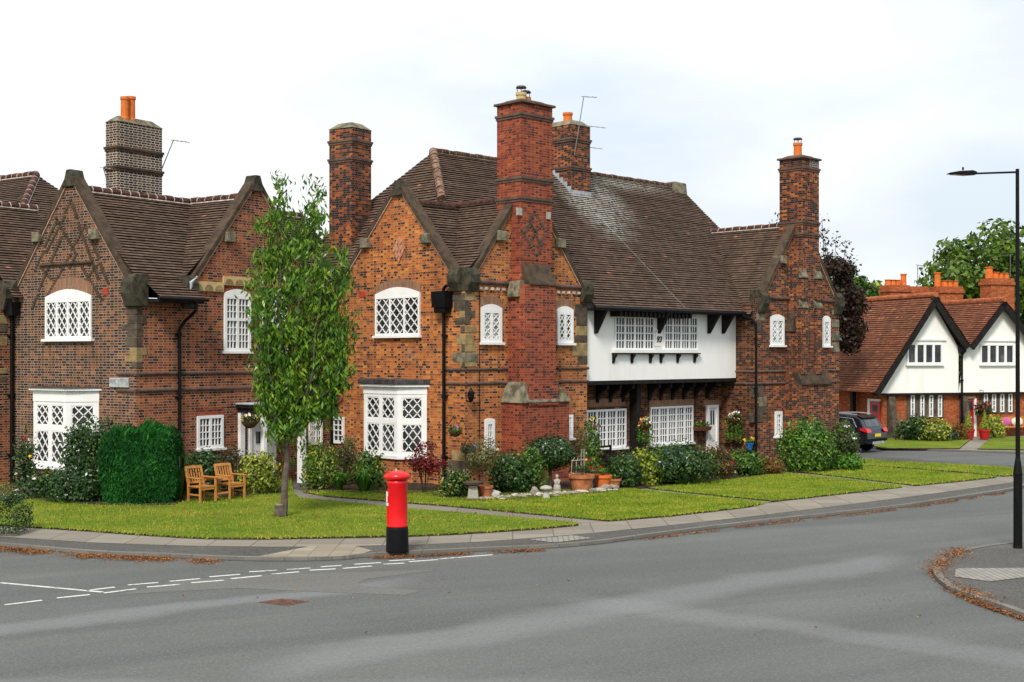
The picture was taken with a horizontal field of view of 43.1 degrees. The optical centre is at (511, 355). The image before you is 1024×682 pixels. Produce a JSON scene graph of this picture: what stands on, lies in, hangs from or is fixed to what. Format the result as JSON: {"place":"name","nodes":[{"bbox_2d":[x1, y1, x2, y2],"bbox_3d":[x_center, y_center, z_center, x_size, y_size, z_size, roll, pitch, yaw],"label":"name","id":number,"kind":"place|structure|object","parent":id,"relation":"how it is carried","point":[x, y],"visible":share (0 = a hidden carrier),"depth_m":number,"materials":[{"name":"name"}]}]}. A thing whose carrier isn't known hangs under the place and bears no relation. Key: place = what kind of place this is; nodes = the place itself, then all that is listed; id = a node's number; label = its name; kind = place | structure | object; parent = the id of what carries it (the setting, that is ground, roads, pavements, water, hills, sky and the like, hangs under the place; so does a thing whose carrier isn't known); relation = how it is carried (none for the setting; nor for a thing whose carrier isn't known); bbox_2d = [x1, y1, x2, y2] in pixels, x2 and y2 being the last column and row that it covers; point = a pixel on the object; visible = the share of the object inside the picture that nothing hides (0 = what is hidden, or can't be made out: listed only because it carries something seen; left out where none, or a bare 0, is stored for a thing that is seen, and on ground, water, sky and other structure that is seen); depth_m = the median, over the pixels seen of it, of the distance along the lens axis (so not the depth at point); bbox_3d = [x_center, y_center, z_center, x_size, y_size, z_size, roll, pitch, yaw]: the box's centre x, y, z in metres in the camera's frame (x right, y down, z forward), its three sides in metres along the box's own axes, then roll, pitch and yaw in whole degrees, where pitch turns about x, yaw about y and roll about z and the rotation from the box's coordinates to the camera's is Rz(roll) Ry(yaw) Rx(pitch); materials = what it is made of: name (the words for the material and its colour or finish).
{"place":"outdoors","nodes":[
{"label":"outdoors","id":0,"kind":"place"},
{"bbox_2d":[293,489,599,523],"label":"path","id":1,"kind":"structure","parent":0,"point":[300,494],"depth_m":32.99,"materials":[{"name":"concrete"}]},
{"bbox_2d":[0,476,1012,546],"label":"pavement slab","id":2,"kind":"structure","parent":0,"point":[605,526],"depth_m":29.06,"materials":[{"name":"grey concrete"}]},
{"bbox_2d":[0,493,33,534],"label":"box hedge","id":3,"kind":"object","parent":2,"relation":"on","point":[9,500],"visible":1,"depth_m":28.37,"materials":[{"name":"green plant"}]},
{"bbox_2d":[0,458,1013,539],"bbox_3d":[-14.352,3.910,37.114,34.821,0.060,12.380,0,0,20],"label":"lawn","id":4,"kind":"structure","parent":0,"point":[278,533],"depth_m":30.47,"materials":[{"name":"green plant"}]},
{"bbox_2d":[0,483,280,504],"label":"flower bed","id":5,"kind":"object","parent":4,"relation":"on","point":[238,493],"visible":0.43,"depth_m":35.67,"materials":[{"name":"soil"}]},
{"bbox_2d":[7,425,40,494],"bbox_3d":[-13.491,2.927,36.017,0.929,2.007,0.839,0,0,0],"label":"climbing rose","id":6,"kind":"object","parent":5,"relation":"on","point":[24,467],"visible":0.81,"depth_m":35.95,"materials":[{"name":"green plant"}]},
{"bbox_2d":[20,464,65,498],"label":"shrub","id":7,"kind":"object","parent":5,"relation":"on","point":[30,485],"visible":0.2,"depth_m":35.11,"materials":[{"name":"green plant"}]},
{"bbox_2d":[32,465,102,502],"bbox_3d":[-11.623,3.413,34.334,2.054,1.042,1.052,0,0,15],"label":"shrub","id":8,"kind":"object","parent":5,"relation":"on","point":[76,487],"visible":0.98,"depth_m":34.11,"materials":[{"name":"green plant"}]},
{"bbox_2d":[57,414,126,499],"bbox_3d":[-10.973,2.719,34.983,2.628,2.426,1.437,0,0,0],"label":"shrub","id":9,"kind":"object","parent":5,"relation":"on","point":[78,452],"visible":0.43,"depth_m":34.69,"materials":[{"name":"green plant"}]},
{"bbox_2d":[97,417,184,503],"bbox_3d":[-9.826,2.809,34.296,2.110,2.373,1.516,0,0,0],"label":"conifer hedge","id":10,"kind":"object","parent":5,"relation":"on","point":[139,464],"visible":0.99,"depth_m":33.88,"materials":[{"name":"green plant"}]},
{"bbox_2d":[177,451,197,499],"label":"strappy plant","id":11,"kind":"object","parent":5,"relation":"on","point":[183,464],"visible":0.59,"depth_m":34.66,"materials":[{"name":"green plant"}]},
{"bbox_2d":[186,444,225,493],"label":"shrub","id":12,"kind":"object","parent":5,"relation":"on","point":[205,461],"visible":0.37,"depth_m":36.09,"materials":[{"name":"green plant"}]},
{"bbox_2d":[215,442,249,491],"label":"shrub","id":13,"kind":"object","parent":5,"relation":"on","point":[232,459],"visible":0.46,"depth_m":36.62,"materials":[{"name":"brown plant"}]},
{"bbox_2d":[232,449,281,493],"bbox_3d":[-7.182,3.285,36.598,1.543,1.294,1.322,0,0,0],"label":"variegated shrub","id":14,"kind":"object","parent":5,"relation":"on","point":[261,476],"visible":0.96,"depth_m":36.35,"materials":[{"name":"yellow plant"}]},
{"bbox_2d":[184,463,246,502],"bbox_3d":[-7.974,3.415,34.895,0.743,0.930,1.540,0,0,39],"label":"companion bench","id":15,"kind":"object","parent":4,"relation":"on","point":[231,484],"visible":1,"depth_m":34.84,"materials":[{"name":"brown wood"}]},
{"bbox_2d":[234,170,362,515],"bbox_3d":[-5.109,-0.277,31.182,3.045,8.429,1.716,0,0,0],"label":"cherry tree","id":16,"kind":"object","parent":4,"relation":"on","point":[290,403],"visible":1,"depth_m":31.08,"materials":[{"name":"green plant"}]},
{"bbox_2d":[0,448,1023,681],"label":"road","id":17,"kind":"structure","parent":0,"point":[861,592],"depth_m":19.94,"materials":[{"name":"grey asphalt"}]},
{"bbox_2d":[0,171,58,483],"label":"brick house","id":18,"kind":"structure","parent":17,"relation":"on","point":[27,200],"depth_m":40.51,"materials":[{"name":"brown tile"}]},
{"bbox_2d":[0,545,229,566],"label":"fallen leaves","id":19,"kind":"object","parent":17,"relation":"on","point":[92,555],"visible":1,"depth_m":25.60,"materials":[{"name":"brown plant"}]},
{"bbox_2d":[10,96,372,482],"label":"brick house","id":20,"kind":"structure","parent":17,"relation":"on","point":[99,332],"depth_m":38.27,"materials":[{"name":"brick"}]},
{"bbox_2d":[27,386,101,479],"bbox_3d":[-12.948,2.462,37.724,2.560,3.115,2.035,0,0,0],"label":"bay window","id":21,"kind":"structure","parent":20,"relation":"in","point":[55,408],"depth_m":37.18,"materials":[{"name":"white paint"}]},
{"bbox_2d":[41,289,93,341],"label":"window","id":22,"kind":"structure","parent":20,"relation":"in","point":[68,312],"depth_m":37.78,"materials":[{"name":"white paint"}]},
{"bbox_2d":[195,415,226,451],"bbox_3d":[-8.873,2.291,38.248,0.742,1.037,0.987,0,0,0],"label":"window","id":23,"kind":"structure","parent":20,"relation":"in","point":[210,428],"depth_m":38.24,"materials":[{"name":"white paint"}]},
{"bbox_2d":[222,289,253,353],"bbox_3d":[-8.258,-1.026,39.126,0.776,1.945,1.037,0,0,0],"label":"window","id":24,"kind":"structure","parent":20,"relation":"in","point":[237,337],"depth_m":39.10,"materials":[{"name":"white paint"}]},
{"bbox_2d":[227,407,259,427],"bbox_3d":[-7.920,1.851,38.530,0.627,0.614,1.232,0,0,-35],"label":"hanging basket","id":25,"kind":"object","parent":20,"relation":"attached to","point":[252,421],"visible":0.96,"depth_m":38.18,"materials":[{"name":"green plant"}]},
{"bbox_2d":[247,420,275,471],"bbox_3d":[-7.698,2.995,39.943,0.100,2.010,1.119,0,0,35],"label":"door","id":26,"kind":"structure","parent":20,"relation":"in","point":[253,434],"depth_m":39.76,"materials":[{"name":"white paint"}]},
{"bbox_2d":[309,418,322,444],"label":"window","id":27,"kind":"structure","parent":20,"relation":"in","point":[315,435],"depth_m":41.90,"materials":[{"name":"white paint"}]},
{"bbox_2d":[118,570,432,594],"bbox_3d":[-3.983,3.997,22.911,5.243,0.001,2.550,0,0,0],"label":"road patch","id":28,"kind":"object","parent":17,"relation":"on","point":[344,582],"visible":1,"depth_m":22.72,"materials":[{"name":"grey asphalt"}]},
{"bbox_2d":[369,548,546,559],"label":"fallen leaves","id":29,"kind":"object","parent":17,"relation":"on","point":[458,553],"visible":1,"depth_m":25.92,"materials":[{"name":"brown plant"}]},
{"bbox_2d":[0,483,1023,561],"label":"kerb","id":30,"kind":"structure","parent":17,"relation":"on","point":[428,551],"depth_m":26.72,"materials":[{"name":"concrete"}]},
{"bbox_2d":[321,85,844,485],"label":"brick house","id":31,"kind":"structure","parent":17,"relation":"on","point":[536,277],"depth_m":42.88,"materials":[{"name":"brick"}]},
{"bbox_2d":[333,417,344,443],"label":"window","id":32,"kind":"structure","parent":31,"relation":"in","point":[338,425],"depth_m":42.22,"materials":[{"name":"white paint"}]},
{"bbox_2d":[358,378,429,482],"bbox_3d":[-3.624,2.372,40.177,2.324,3.296,2.324,0,0,0],"label":"bay window","id":33,"kind":"structure","parent":31,"relation":"in","point":[395,410],"depth_m":39.23,"materials":[{"name":"white paint"}]},
{"bbox_2d":[372,287,421,337],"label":"window","id":34,"kind":"structure","parent":31,"relation":"in","point":[397,309],"depth_m":40.09,"materials":[{"name":"white paint"}]},
{"bbox_2d":[484,418,498,450],"bbox_3d":[-0.664,2.357,38.681,0.556,0.966,0.190,0,0,-45],"label":"window","id":35,"kind":"structure","parent":31,"relation":"in","point":[489,423],"depth_m":38.67,"materials":[{"name":"white paint"}]},
{"bbox_2d":[480,304,504,344],"bbox_3d":[-0.587,-0.923,38.708,0.772,1.212,0.772,0,0,0],"label":"window","id":36,"kind":"structure","parent":31,"relation":"in","point":[491,314],"depth_m":38.70,"materials":[{"name":"white paint"}]},
{"bbox_2d":[556,306,575,344],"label":"window","id":37,"kind":"structure","parent":31,"relation":"in","point":[564,314],"depth_m":40.99,"materials":[{"name":"white paint"}]},
{"bbox_2d":[587,408,628,449],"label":"window","id":38,"kind":"structure","parent":31,"relation":"in","point":[614,421],"depth_m":43.86,"materials":[{"name":"white paint"}]},
{"bbox_2d":[614,316,654,349],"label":"window","id":39,"kind":"structure","parent":31,"relation":"in","point":[630,333],"depth_m":43.67,"materials":[{"name":"white paint"}]},
{"bbox_2d":[635,408,654,444],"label":"hanging basket","id":40,"kind":"object","parent":31,"relation":"attached to","point":[644,424],"visible":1,"depth_m":44.25,"materials":[{"name":"green plant"}]},
{"bbox_2d":[648,405,695,446],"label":"window","id":41,"kind":"structure","parent":31,"relation":"in","point":[669,423],"depth_m":46.18,"materials":[{"name":"white paint"}]},
{"bbox_2d":[663,317,697,349],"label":"window","id":42,"kind":"structure","parent":31,"relation":"in","point":[678,334],"depth_m":45.45,"materials":[{"name":"white paint"}]},
{"bbox_2d":[710,408,715,449],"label":"door","id":43,"kind":"structure","parent":31,"relation":"in","point":[712,410],"depth_m":47.88,"materials":[{"name":"white paint"}]},
{"bbox_2d":[723,403,743,442],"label":"hanging basket","id":44,"kind":"object","parent":31,"relation":"attached to","point":[734,417],"visible":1,"depth_m":47.35,"materials":[{"name":"green plant"}]},
{"bbox_2d":[769,314,786,346],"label":"window","id":45,"kind":"structure","parent":31,"relation":"in","point":[777,322],"depth_m":48.18,"materials":[{"name":"white paint"}]},
{"bbox_2d":[773,411,782,437],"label":"window","id":46,"kind":"structure","parent":31,"relation":"in","point":[778,415],"depth_m":48.22,"materials":[{"name":"white paint"}]},
{"bbox_2d":[822,316,832,347],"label":"window","id":47,"kind":"structure","parent":31,"relation":"in","point":[826,320],"depth_m":50.62,"materials":[{"name":"white paint"}]},
{"bbox_2d":[774,212,871,355],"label":"copper beech","id":48,"kind":"object","parent":17,"relation":"on","point":[850,321],"visible":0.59,"depth_m":60.90,"materials":[{"name":"purple plant"}]},
{"bbox_2d":[642,492,1004,539],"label":"fallen leaves","id":49,"kind":"object","parent":17,"relation":"on","point":[675,534],"visible":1,"depth_m":31.68,"materials":[{"name":"brown plant"}]},
{"bbox_2d":[832,261,880,296],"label":"green tree","id":50,"kind":"object","parent":17,"relation":"on","point":[872,290],"visible":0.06,"depth_m":91.42,"materials":[{"name":"green plant"}]},
{"bbox_2d":[839,412,887,450],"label":"parked car","id":51,"kind":"object","parent":17,"relation":"on","point":[871,429],"visible":0.41,"depth_m":53.41,"materials":[{"name":"paint"}]},
{"bbox_2d":[839,265,969,437],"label":"cottage","id":52,"kind":"structure","parent":17,"relation":"on","point":[907,355],"depth_m":62.06,"materials":[{"name":"orange brick"}]},
{"bbox_2d":[905,343,944,365],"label":"window","id":53,"kind":"structure","parent":52,"relation":"in","point":[919,354],"depth_m":61.71,"materials":[{"name":"white paint"}]},
{"bbox_2d":[857,446,1023,453],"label":"kerb","id":54,"kind":"structure","parent":17,"relation":"on","point":[981,451],"depth_m":53.77,"materials":[{"name":"concrete"}]},
{"bbox_2d":[914,218,1023,354],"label":"plane tree","id":55,"kind":"object","parent":17,"relation":"on","point":[955,261],"visible":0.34,"depth_m":82.77,"materials":[{"name":"green plant"}]},
{"bbox_2d":[933,541,1023,617],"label":"kerb","id":56,"kind":"structure","parent":17,"relation":"on","point":[1012,609],"depth_m":21.62,"materials":[{"name":"concrete"}]},
{"bbox_2d":[941,254,1023,436],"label":"cottage","id":57,"kind":"structure","parent":17,"relation":"on","point":[985,322],"depth_m":63.11,"materials":[{"name":"white paint"}]},
{"bbox_2d":[974,390,992,415],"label":"hanging basket","id":58,"kind":"object","parent":57,"relation":"attached to","point":[981,407],"visible":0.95,"depth_m":62.31,"materials":[{"name":"green plant"}]},
{"bbox_2d":[979,344,1014,365],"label":"window","id":59,"kind":"structure","parent":57,"relation":"in","point":[990,354],"depth_m":62.98,"materials":[{"name":"white paint"}]},
{"bbox_2d":[0,455,1023,555],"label":"pavement","id":60,"kind":"structure","parent":0,"point":[235,550],"depth_m":27.52,"materials":[{"name":"concrete"}]},
{"bbox_2d":[262,545,371,556],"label":"tactile paving","id":61,"kind":"structure","parent":60,"relation":"on","point":[331,550],"depth_m":25.92,"materials":[{"name":"beige concrete"}]},
{"bbox_2d":[384,469,410,552],"bbox_3d":[-2.294,3.095,25.939,0.536,1.660,0.536,0,0,0],"label":"pillar box","id":62,"kind":"object","parent":60,"relation":"on","point":[397,538],"visible":1,"depth_m":25.76,"materials":[{"name":"red paint"}]},
{"bbox_2d":[304,475,616,500],"bbox_3d":[-1.474,3.885,38.483,8.991,0.050,8.070,0,0,0],"label":"flower bed","id":63,"kind":"object","parent":60,"relation":"on","point":[564,485],"visible":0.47,"depth_m":37.60,"materials":[{"name":"soil"}]},
{"bbox_2d":[295,438,348,488],"bbox_3d":[-5.521,3.156,37.650,1.581,1.552,1.229,0,0,0],"label":"variegated shrub","id":64,"kind":"object","parent":63,"relation":"on","point":[315,474],"visible":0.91,"depth_m":37.46,"materials":[{"name":"green plant"}]},
{"bbox_2d":[328,433,365,484],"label":"shrub","id":65,"kind":"object","parent":63,"relation":"on","point":[346,455],"visible":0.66,"depth_m":38.77,"materials":[{"name":"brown plant"}]},
{"bbox_2d":[347,465,385,491],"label":"strappy plant","id":66,"kind":"object","parent":63,"relation":"on","point":[363,479],"visible":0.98,"depth_m":36.72,"materials":[{"name":"green plant"}]},
{"bbox_2d":[350,448,388,486],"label":"shrub","id":67,"kind":"object","parent":63,"relation":"on","point":[366,462],"visible":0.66,"depth_m":37.99,"materials":[{"name":"green plant"}]},
{"bbox_2d":[403,441,445,491],"bbox_3d":[-2.453,3.174,36.527,1.247,1.516,0.600,0,0,0],"label":"acer","id":68,"kind":"object","parent":63,"relation":"on","point":[421,462],"visible":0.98,"depth_m":36.49,"materials":[{"name":"red plant"}]},
{"bbox_2d":[437,463,482,497],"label":"variegated shrub","id":69,"kind":"object","parent":63,"relation":"on","point":[453,485],"visible":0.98,"depth_m":35.31,"materials":[{"name":"green plant"}]},
{"bbox_2d":[465,434,502,496],"bbox_3d":[-0.793,3.021,35.447,0.972,1.718,1.074,0,0,27],"label":"potted shrub","id":70,"kind":"object","parent":63,"relation":"on","point":[485,458],"visible":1,"depth_m":35.30,"materials":[{"name":"green plant"}]},
{"bbox_2d":[484,444,539,492],"bbox_3d":[0.031,3.233,36.792,1.668,1.399,1.480,0,0,0],"label":"shrub","id":71,"kind":"object","parent":63,"relation":"on","point":[508,473],"visible":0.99,"depth_m":36.46,"materials":[{"name":"green plant"}]},
{"bbox_2d":[519,440,549,490],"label":"climbing plant","id":72,"kind":"object","parent":63,"relation":"on","point":[533,462],"visible":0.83,"depth_m":36.76,"materials":[{"name":"green plant"}]},
{"bbox_2d":[525,434,576,486],"bbox_3d":[1.114,3.080,37.618,1.563,1.601,1.364,0,0,0],"label":"topiary tree","id":73,"kind":"object","parent":63,"relation":"on","point":[555,458],"visible":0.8,"depth_m":37.26,"materials":[{"name":"green plant"}]},
{"bbox_2d":[568,465,594,490],"bbox_3d":[1.989,3.506,37.045,0.756,0.749,0.744,0,0,0],"label":"planted tub","id":74,"kind":"object","parent":63,"relation":"on","point":[582,481],"visible":0.98,"depth_m":36.80,"materials":[{"name":"ceramic"}]},
{"bbox_2d":[573,414,588,472],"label":"shrub","id":75,"kind":"object","parent":74,"relation":"in","point":[580,456],"visible":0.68,"depth_m":41.33,"materials":[{"name":"green plant"}]},
{"bbox_2d":[579,415,605,473],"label":"climbing rose","id":76,"kind":"object","parent":63,"relation":"on","point":[592,452],"visible":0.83,"depth_m":38.12,"materials":[{"name":"green plant"}]},
{"bbox_2d":[595,466,611,487],"bbox_3d":[2.627,3.551,37.805,0.588,0.658,0.579,0,0,0],"label":"planted pot","id":77,"kind":"object","parent":63,"relation":"on","point":[604,478],"visible":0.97,"depth_m":37.61,"materials":[{"name":"orange ceramic"}]},
{"bbox_2d":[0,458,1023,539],"bbox_3d":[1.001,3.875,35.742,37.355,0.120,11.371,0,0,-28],"label":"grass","id":78,"kind":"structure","parent":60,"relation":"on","point":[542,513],"depth_m":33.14,"materials":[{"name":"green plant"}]},
{"bbox_2d":[530,535,588,541],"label":"tactile paving","id":79,"kind":"structure","parent":60,"relation":"on","point":[561,538],"depth_m":27.76,"materials":[{"name":"grey concrete"}]},
{"bbox_2d":[600,461,783,487],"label":"flower bed","id":80,"kind":"object","parent":60,"relation":"on","point":[660,484],"visible":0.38,"depth_m":40.32,"materials":[{"name":"soil"}]},
{"bbox_2d":[604,446,648,486],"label":"shrub","id":81,"kind":"object","parent":80,"relation":"on","point":[625,470],"visible":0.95,"depth_m":38.08,"materials":[{"name":"green plant"}]},
{"bbox_2d":[631,446,665,484],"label":"lime shrub","id":82,"kind":"object","parent":80,"relation":"on","point":[652,479],"visible":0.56,"depth_m":38.74,"materials":[{"name":"yellow plant"}]},
{"bbox_2d":[643,438,733,484],"bbox_3d":[5.248,3.208,39.342,2.958,1.452,2.014,0,0,-13],"label":"laurel","id":83,"kind":"object","parent":80,"relation":"on","point":[685,465],"visible":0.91,"depth_m":38.92,"materials":[{"name":"green plant"}]},
{"bbox_2d":[697,439,742,477],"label":"shrub","id":84,"kind":"object","parent":80,"relation":"on","point":[729,462],"visible":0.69,"depth_m":40.63,"materials":[{"name":"brown plant"}]},
{"bbox_2d":[723,442,769,475],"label":"shrub","id":85,"kind":"object","parent":80,"relation":"on","point":[750,463],"visible":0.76,"depth_m":41.75,"materials":[{"name":"green plant"}]},
{"bbox_2d":[760,455,786,473],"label":"shrub","id":86,"kind":"object","parent":80,"relation":"on","point":[771,466],"visible":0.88,"depth_m":42.33,"materials":[{"name":"orange plant"}]},
{"bbox_2d":[0,0,1023,298],"label":"sky","id":87,"kind":"structure","parent":0,"point":[893,98],"materials":[{"name":"white"}]},
{"bbox_2d":[303,486,760,521],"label":"lawn","id":88,"kind":"structure","parent":0,"point":[524,512],"depth_m":33.47,"materials":[{"name":"green plant"}]},
{"bbox_2d":[648,471,901,501],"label":"lawn","id":89,"kind":"structure","parent":0,"point":[765,485],"depth_m":37.79,"materials":[{"name":"green plant"}]},
{"bbox_2d":[807,466,995,485],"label":"lawn","id":90,"kind":"structure","parent":0,"point":[908,475],"depth_m":41.54,"materials":[{"name":"green plant"}]},
{"bbox_2d":[778,459,861,472],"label":"flower bed","id":91,"kind":"object","parent":90,"relation":"on","point":[796,471],"visible":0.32,"depth_m":43.48,"materials":[{"name":"soil"}]},
{"bbox_2d":[772,413,842,472],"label":"shrub","id":92,"kind":"object","parent":91,"relation":"on","point":[809,447],"visible":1,"depth_m":43.20,"materials":[{"name":"green plant"}]},
{"bbox_2d":[828,416,865,459],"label":"rose bush","id":93,"kind":"object","parent":91,"relation":"on","point":[848,443],"visible":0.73,"depth_m":44.51,"materials":[{"name":"green plant"}]},
{"bbox_2d":[828,453,865,470],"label":"shrub","id":94,"kind":"object","parent":91,"relation":"on","point":[849,462],"visible":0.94,"depth_m":43.74,"materials":[{"name":"green plant"}]},
{"bbox_2d":[874,438,970,448],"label":"lawn","id":95,"kind":"structure","parent":0,"point":[893,443],"depth_m":56.44,"materials":[{"name":"green plant"}]},
{"bbox_2d":[891,413,930,440],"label":"shrub","id":96,"kind":"object","parent":95,"relation":"on","point":[905,431],"visible":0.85,"depth_m":59.41,"materials":[{"name":"green plant"}]},
{"bbox_2d":[912,415,956,440],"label":"variegated shrub","id":97,"kind":"object","parent":95,"relation":"on","point":[938,430],"visible":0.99,"depth_m":58.85,"materials":[{"name":"yellow plant"}]},
{"bbox_2d":[860,459,1013,476],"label":"lawn","id":98,"kind":"structure","parent":0,"point":[965,466],"depth_m":44.87,"materials":[{"name":"green plant"}]},
{"bbox_2d":[941,542,1023,609],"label":"pavement","id":99,"kind":"structure","parent":0,"point":[1008,555],"depth_m":24.02,"materials":[{"name":"concrete"}]},
{"bbox_2d":[916,547,1023,620],"bbox_3d":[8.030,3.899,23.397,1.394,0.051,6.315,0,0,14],"label":"fallen leaves","id":100,"kind":"object","parent":99,"relation":"on","point":[942,559],"visible":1,"depth_m":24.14,"materials":[{"name":"brown plant"}]},
{"bbox_2d":[946,167,1022,548],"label":"street lamp","id":101,"kind":"object","parent":99,"relation":"on","point":[1017,505],"visible":1,"depth_m":26.41,"materials":[{"name":"black metal"}]},
{"bbox_2d":[955,568,1023,580],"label":"tactile paving","id":102,"kind":"structure","parent":99,"relation":"on","point":[990,574],"depth_m":23.30,"materials":[{"name":"beige concrete"}]},
{"bbox_2d":[978,437,1023,449],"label":"lawn","id":103,"kind":"structure","parent":0,"point":[1000,443],"depth_m":56.44,"materials":[{"name":"green plant"}]},
{"bbox_2d":[978,412,1008,436],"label":"variegated shrub","id":104,"kind":"object","parent":103,"relation":"on","point":[996,425],"visible":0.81,"depth_m":61.15,"materials":[{"name":"yellow plant"}]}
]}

